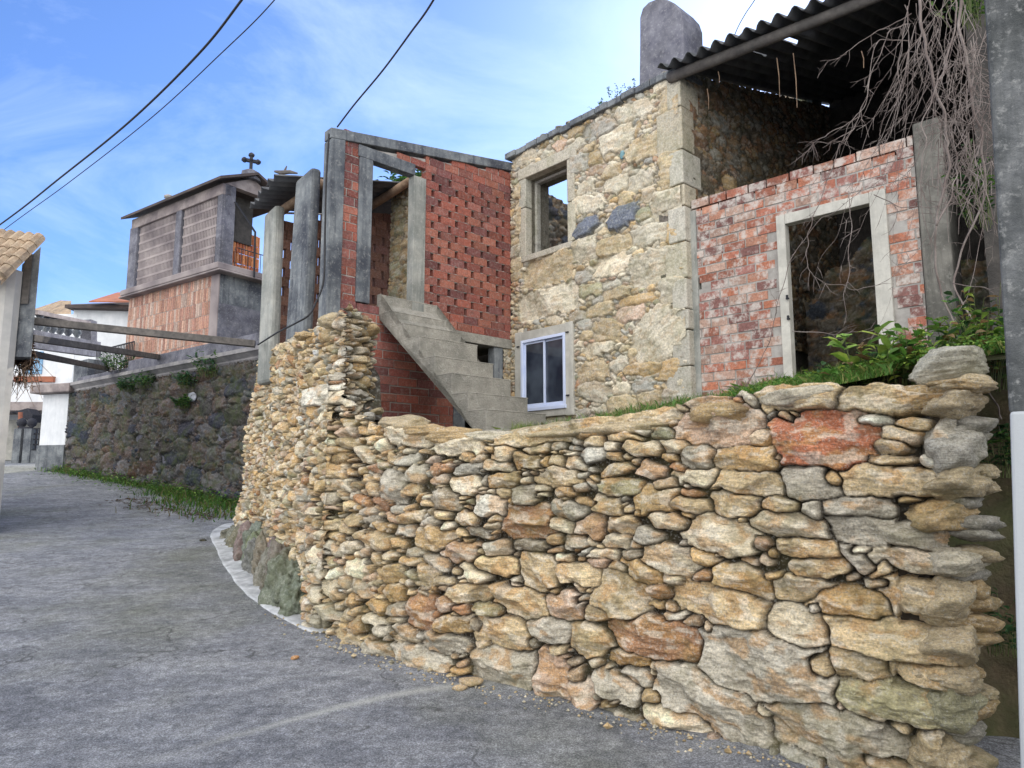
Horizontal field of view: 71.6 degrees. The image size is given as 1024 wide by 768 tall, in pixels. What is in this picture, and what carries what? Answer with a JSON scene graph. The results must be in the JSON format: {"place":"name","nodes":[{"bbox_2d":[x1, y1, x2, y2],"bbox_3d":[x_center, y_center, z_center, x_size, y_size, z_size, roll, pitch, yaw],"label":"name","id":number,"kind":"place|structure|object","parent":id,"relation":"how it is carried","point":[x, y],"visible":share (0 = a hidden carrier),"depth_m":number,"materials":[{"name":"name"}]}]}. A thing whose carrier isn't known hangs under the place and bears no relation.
{"place":"outdoors","nodes":[
{"label":"outdoors","id":0,"kind":"place"},
{"bbox_2d":[33,310,100,356],"bbox_3d":[-14.980,-1.666,23.691,0.504,1.730,4.538,1,-8,-7],"label":"balustrade","id":1,"kind":"object","parent":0,"point":[87,336],"visible":0.67,"depth_m":23.51,"materials":[{"name":"concrete"}]},
{"bbox_2d":[0,0,242,224],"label":"overhead cable","id":2,"kind":"object","parent":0,"point":[164,88],"visible":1,"depth_m":14.27,"materials":[{"name":"black rubber"}]},
{"bbox_2d":[4,0,274,229],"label":"overhead cable","id":3,"kind":"object","parent":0,"point":[154,114],"visible":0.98,"depth_m":14.52,"materials":[{"name":"black rubber"}]},
{"bbox_2d":[0,0,828,313],"label":"sky","id":4,"kind":"structure","parent":0,"point":[482,78],"materials":[{"name":"blue"}]},
{"bbox_2d":[0,460,1020,767],"bbox_3d":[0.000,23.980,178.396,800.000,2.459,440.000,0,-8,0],"label":"road","id":5,"kind":"structure","parent":0,"point":[138,636],"depth_m":5.14,"materials":[{"name":"grey asphalt"}]},
{"bbox_2d":[11,418,26,462],"bbox_3d":[-18.473,2.691,26.602,0.338,2.838,0.350,-1,-8,6],"label":"gate post","id":6,"kind":"object","parent":5,"relation":"on","point":[17,444],"visible":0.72,"depth_m":26.50,"materials":[{"name":"concrete"}]},
{"bbox_2d":[18,427,30,459],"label":"garden gate","id":7,"kind":"structure","parent":6,"relation":"attached to","point":[23,428],"depth_m":26.63,"materials":[{"name":"grey metal"}]},
{"bbox_2d":[0,228,44,509],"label":"roadside building","id":8,"kind":"structure","parent":5,"relation":"on","point":[18,292],"depth_m":12.36,"materials":[{"name":"paint"}]},
{"bbox_2d":[11,342,42,405],"bbox_3d":[-8.786,-0.208,12.822,0.775,1.213,0.671,-5,-9,32],"label":"dead creeper","id":9,"kind":"object","parent":8,"relation":"hanging from","point":[25,365],"visible":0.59,"depth_m":12.84,"materials":[{"name":"brown plant"}]},
{"bbox_2d":[21,418,38,462],"bbox_3d":[-18.066,2.687,26.562,0.340,2.835,0.376,0,-8,0],"label":"gate post","id":10,"kind":"object","parent":5,"relation":"on","point":[28,441],"visible":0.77,"depth_m":26.48,"materials":[{"name":"concrete"}]},
{"bbox_2d":[30,428,40,462],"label":"garden wall","id":11,"kind":"structure","parent":5,"relation":"on","point":[33,456],"depth_m":26.54,"materials":[{"name":"concrete"}]},
{"bbox_2d":[5,314,77,459],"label":"street house","id":12,"kind":"structure","parent":5,"relation":"on","point":[52,372],"depth_m":30.29,"materials":[{"name":"paint"}]},
{"bbox_2d":[26,351,43,373],"bbox_3d":[-20.472,-0.909,30.366,0.800,0.976,0.070,0,-8,0],"label":"window","id":13,"kind":"structure","parent":12,"relation":"in","point":[41,361],"depth_m":30.31,"materials":[{"name":"blue glass"}]},
{"bbox_2d":[30,383,73,470],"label":"rendered pier","id":14,"kind":"structure","parent":5,"relation":"on","point":[50,450],"depth_m":21.64,"materials":[{"name":"paint"}]},
{"bbox_2d":[35,300,70,313],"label":"tile roofed house","id":15,"kind":"structure","parent":5,"relation":"on","point":[57,307],"depth_m":35.61,"materials":[{"name":"tile"}]},
{"bbox_2d":[65,292,128,381],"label":"white house","id":16,"kind":"structure","parent":5,"relation":"on","point":[116,313],"depth_m":30.71,"materials":[{"name":"paint"}]},
{"bbox_2d":[28,462,240,521],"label":"grass verge","id":17,"kind":"object","parent":5,"relation":"on","point":[179,494],"depth_m":16.22,"materials":[{"name":"green plant"}]},
{"bbox_2d":[64,333,258,500],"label":"retaining wall","id":18,"kind":"structure","parent":5,"relation":"on","point":[150,432],"depth_m":17.72,"materials":[{"name":"stone"}]},
{"bbox_2d":[95,341,134,373],"bbox_3d":[-11.406,-0.716,20.347,2.425,0.767,0.038,-6,-10,37],"label":"iron railing","id":19,"kind":"object","parent":18,"relation":"on","point":[101,362],"visible":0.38,"depth_m":20.24,"materials":[{"name":"white metal"}]},
{"bbox_2d":[98,352,134,370],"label":"ivy clump","id":20,"kind":"object","parent":18,"relation":"on","point":[107,364],"visible":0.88,"depth_m":19.42,"materials":[{"name":"green plant"}]},
{"bbox_2d":[115,376,134,391],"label":"ivy clump","id":21,"kind":"object","parent":18,"relation":"on","point":[121,385],"visible":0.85,"depth_m":19.02,"materials":[{"name":"green plant"}]},
{"bbox_2d":[127,370,156,388],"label":"ivy clump","id":22,"kind":"object","parent":18,"relation":"attached to","point":[143,382],"visible":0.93,"depth_m":18.38,"materials":[{"name":"green plant"}]},
{"bbox_2d":[32,317,255,371],"bbox_3d":[-9.315,-0.615,16.133,3.520,0.921,9.287,7,-10,-41],"label":"pergola","id":23,"kind":"object","parent":18,"relation":"on","point":[75,325],"visible":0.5,"depth_m":13.56,"materials":[{"name":"grey wood"}]},
{"bbox_2d":[170,394,191,408],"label":"ivy clump","id":24,"kind":"object","parent":18,"relation":"attached to","point":[184,400],"visible":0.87,"depth_m":17.10,"materials":[{"name":"green plant"}]},
{"bbox_2d":[170,370,199,388],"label":"ivy clump","id":25,"kind":"object","parent":18,"relation":"attached to","point":[184,381],"visible":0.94,"depth_m":17.02,"materials":[{"name":"green plant"}]},
{"bbox_2d":[187,349,218,377],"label":"ivy clump","id":26,"kind":"object","parent":18,"relation":"on","point":[212,361],"visible":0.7,"depth_m":16.41,"materials":[{"name":"green plant"}]},
{"bbox_2d":[106,497,224,519],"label":"fallen leaves","id":27,"kind":"object","parent":5,"relation":"on","point":[196,513],"visible":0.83,"depth_m":14.87,"materials":[{"name":"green plant"}]},
{"bbox_2d":[219,519,305,616],"bbox_3d":[-3.321,2.377,9.385,0.617,1.106,5.528,4,-8,-27],"label":"rock outcrop","id":28,"kind":"object","parent":5,"relation":"on","point":[270,567],"visible":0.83,"depth_m":7.81,"materials":[{"name":"grey stone"}]},
{"bbox_2d":[210,523,326,632],"bbox_3d":[-3.665,2.406,9.855,0.848,0.620,7.881,4,-8,-25],"label":"cement strip","id":29,"kind":"object","parent":5,"relation":"on","point":[243,580],"visible":0.57,"depth_m":8.63,"materials":[{"name":"grey concrete"}]},
{"bbox_2d":[291,655,298,659],"bbox_3d":[-1.744,2.205,5.718,0.058,0.035,0.062,-4,-8,26],"label":"loose stone","id":30,"kind":"object","parent":5,"relation":"on","point":[294,657],"visible":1,"depth_m":5.70,"materials":[{"name":"stone"}]},
{"bbox_2d":[452,684,467,690],"bbox_3d":[-0.373,2.170,5.066,0.109,0.044,0.076,5,-9,-32],"label":"loose stone","id":31,"kind":"object","parent":5,"relation":"on","point":[460,687],"visible":1,"depth_m":5.04,"materials":[{"name":"beige stone"}]},
{"bbox_2d":[459,676,483,686],"bbox_3d":[-0.292,2.168,5.171,0.182,0.058,0.156,2,-8,-14],"label":"loose stone","id":32,"kind":"object","parent":5,"relation":"on","point":[471,681],"visible":0.97,"depth_m":5.13,"materials":[{"name":"beige stone"}]},
{"bbox_2d":[264,609,807,767],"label":"stone grit","id":33,"kind":"object","parent":5,"relation":"on","point":[607,725],"visible":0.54,"depth_m":4.76,"materials":[{"name":"beige gravel"}]},
{"bbox_2d":[233,303,1006,767],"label":"dry stone wall","id":34,"kind":"structure","parent":5,"relation":"on","point":[787,571],"depth_m":4.57,"materials":[{"name":"beige stone"}]},
{"bbox_2d":[908,345,989,384],"bbox_3d":[2.463,-0.085,3.982,0.402,0.233,0.361,0,-8,0],"label":"boulder","id":35,"kind":"object","parent":34,"relation":"on","point":[945,362],"visible":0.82,"depth_m":3.88,"materials":[{"name":"stone"}]},
{"bbox_2d":[981,423,1011,477],"bbox_3d":[2.904,0.393,4.248,0.320,0.336,0.262,-4,-8,25],"label":"creeping plant","id":36,"kind":"object","parent":34,"relation":"attached to","point":[1006,451],"visible":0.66,"depth_m":4.20,"materials":[{"name":"green plant"}]},
{"bbox_2d":[984,586,1016,657],"bbox_3d":[2.632,1.285,3.857,0.295,0.370,0.246,-6,-10,40],"label":"creeping plant","id":37,"kind":"object","parent":34,"relation":"attached to","point":[1009,628],"visible":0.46,"depth_m":3.83,"materials":[{"name":"green plant"}]},
{"bbox_2d":[984,0,1023,767],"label":"concrete post","id":38,"kind":"object","parent":5,"relation":"on","point":[1004,19],"visible":1,"depth_m":3.09,"materials":[{"name":"grey concrete"}]},
{"bbox_2d":[626,348,1005,413],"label":"terrace ground","id":39,"kind":"structure","parent":0,"point":[997,356],"depth_m":4.06,"materials":[{"name":"soil"}]},
{"bbox_2d":[250,127,513,427],"bbox_3d":[-0.344,-0.999,13.106,8.787,5.216,3.106,6,-10,-40],"label":"brick annex","id":40,"kind":"object","parent":39,"relation":"on","point":[437,232],"visible":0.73,"depth_m":10.76,"materials":[{"name":"brick"}]},
{"bbox_2d":[274,166,297,174],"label":"broken branch","id":41,"kind":"object","parent":40,"relation":"on","point":[284,172],"visible":0.97,"depth_m":10.38,"materials":[{"name":"brown wood"}]},
{"bbox_2d":[257,133,329,344],"bbox_3d":[-3.174,-1.989,10.009,0.379,2.684,2.314,6,-10,-39],"label":"drooping cable","id":42,"kind":"object","parent":40,"relation":"attached to","point":[315,303],"visible":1,"depth_m":9.45,"materials":[{"name":"black rubber"}]},
{"bbox_2d":[337,0,434,127],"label":"overhead cable","id":43,"kind":"object","parent":40,"relation":"attached to","point":[400,46],"visible":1,"depth_m":8.59,"materials":[{"name":"black rubber"}]},
{"bbox_2d":[377,294,545,430],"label":"concrete staircase","id":44,"kind":"structure","parent":39,"relation":"on","point":[443,355],"depth_m":9.17,"materials":[{"name":"grey concrete"}]},
{"bbox_2d":[505,0,839,423],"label":"stone house","id":45,"kind":"structure","parent":39,"relation":"on","point":[601,307],"depth_m":10.52,"materials":[{"name":"stone"}]},
{"bbox_2d":[521,332,566,411],"bbox_3d":[0.500,-0.164,11.028,0.130,1.151,1.004,7,-10,-42],"label":"window","id":46,"kind":"structure","parent":45,"relation":"in","point":[543,370],"depth_m":11.03,"materials":[{"name":"white metal"}]},
{"bbox_2d":[607,83,624,98],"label":"roof weed","id":47,"kind":"object","parent":45,"relation":"on","point":[615,90],"visible":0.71,"depth_m":10.56,"materials":[{"name":"green plant"}]},
{"bbox_2d":[491,333,1004,429],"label":"terrace grass","id":48,"kind":"structure","parent":39,"relation":"on","point":[885,369],"depth_m":4.42,"materials":[{"name":"green plant"}]},
{"bbox_2d":[657,0,1005,396],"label":"ruined outbuilding","id":49,"kind":"structure","parent":39,"relation":"on","point":[740,251],"depth_m":8.91,"materials":[{"name":"brick"}]},
{"bbox_2d":[735,0,754,33],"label":"overhead cable","id":50,"kind":"object","parent":49,"relation":"attached to","point":[743,16],"visible":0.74,"depth_m":9.36,"materials":[{"name":"black rubber"}]},
{"bbox_2d":[746,0,1001,431],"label":"bare vine","id":51,"kind":"object","parent":49,"relation":"hanging from","point":[946,122],"visible":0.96,"depth_m":4.93,"materials":[{"name":"brown plant"}]},
{"bbox_2d":[926,0,984,31],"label":"creeping plant","id":52,"kind":"object","parent":51,"relation":"attached to","point":[972,6],"visible":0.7,"depth_m":5.72,"materials":[{"name":"green plant"}]},
{"bbox_2d":[941,138,997,230],"bbox_3d":[3.650,-1.539,5.474,0.534,0.676,0.494,6,-10,-38],"label":"creeping plant","id":53,"kind":"object","parent":51,"relation":"attached to","point":[987,205],"visible":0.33,"depth_m":5.47,"materials":[{"name":"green plant"}]},
{"bbox_2d":[798,361,888,387],"bbox_3d":[2.095,-0.043,4.521,0.513,0.209,0.512,0,-8,0],"label":"broadleaf plant","id":54,"kind":"object","parent":39,"relation":"on","point":[862,382],"visible":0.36,"depth_m":4.39,"materials":[{"name":"green plant"}]},
{"bbox_2d":[823,321,908,385],"bbox_3d":[2.223,-0.168,4.436,0.386,0.430,0.537,4,-8,-25],"label":"broadleaf plant","id":55,"kind":"object","parent":39,"relation":"on","point":[884,347],"visible":0.5,"depth_m":4.42,"materials":[{"name":"green plant"}]},
{"bbox_2d":[846,323,975,385],"bbox_3d":[2.437,-0.162,4.435,0.682,0.418,0.660,0,-8,0],"label":"broadleaf plant","id":56,"kind":"object","parent":39,"relation":"on","point":[896,349],"visible":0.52,"depth_m":4.27,"materials":[{"name":"green plant"}]},
{"bbox_2d":[909,283,1007,391],"bbox_3d":[2.868,-0.286,4.416,0.792,0.657,0.823,-4,-9,28],"label":"broadleaf plant","id":57,"kind":"object","parent":39,"relation":"on","point":[998,366],"visible":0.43,"depth_m":4.31,"materials":[{"name":"green plant"}]},
{"bbox_2d":[989,332,1006,379],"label":"broadleaf plant","id":58,"kind":"object","parent":39,"relation":"on","point":[1002,334],"visible":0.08,"depth_m":4.01,"materials":[{"name":"green plant"}]},
{"bbox_2d":[723,378,1019,738],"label":"earth bank","id":59,"kind":"structure","parent":0,"point":[1001,671],"depth_m":4.43,"materials":[{"name":"soil"}]},
{"label":"upper terrace","id":60,"kind":"structure","parent":0,"visible":0},
{"bbox_2d":[118,152,270,367],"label":"granary","id":61,"kind":"structure","parent":60,"relation":"on","point":[187,272],"depth_m":18.87,"materials":[{"name":"wood"}]},
{"bbox_2d":[376,169,421,181],"bbox_3d":[-2.310,-3.156,19.190,4.146,6.107,4.555,0,-8,0],"label":"evergreen tree","id":62,"kind":"object","parent":60,"relation":"on","point":[402,178],"visible":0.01,"depth_m":19.00,"materials":[{"name":"green plant"}]}
]}

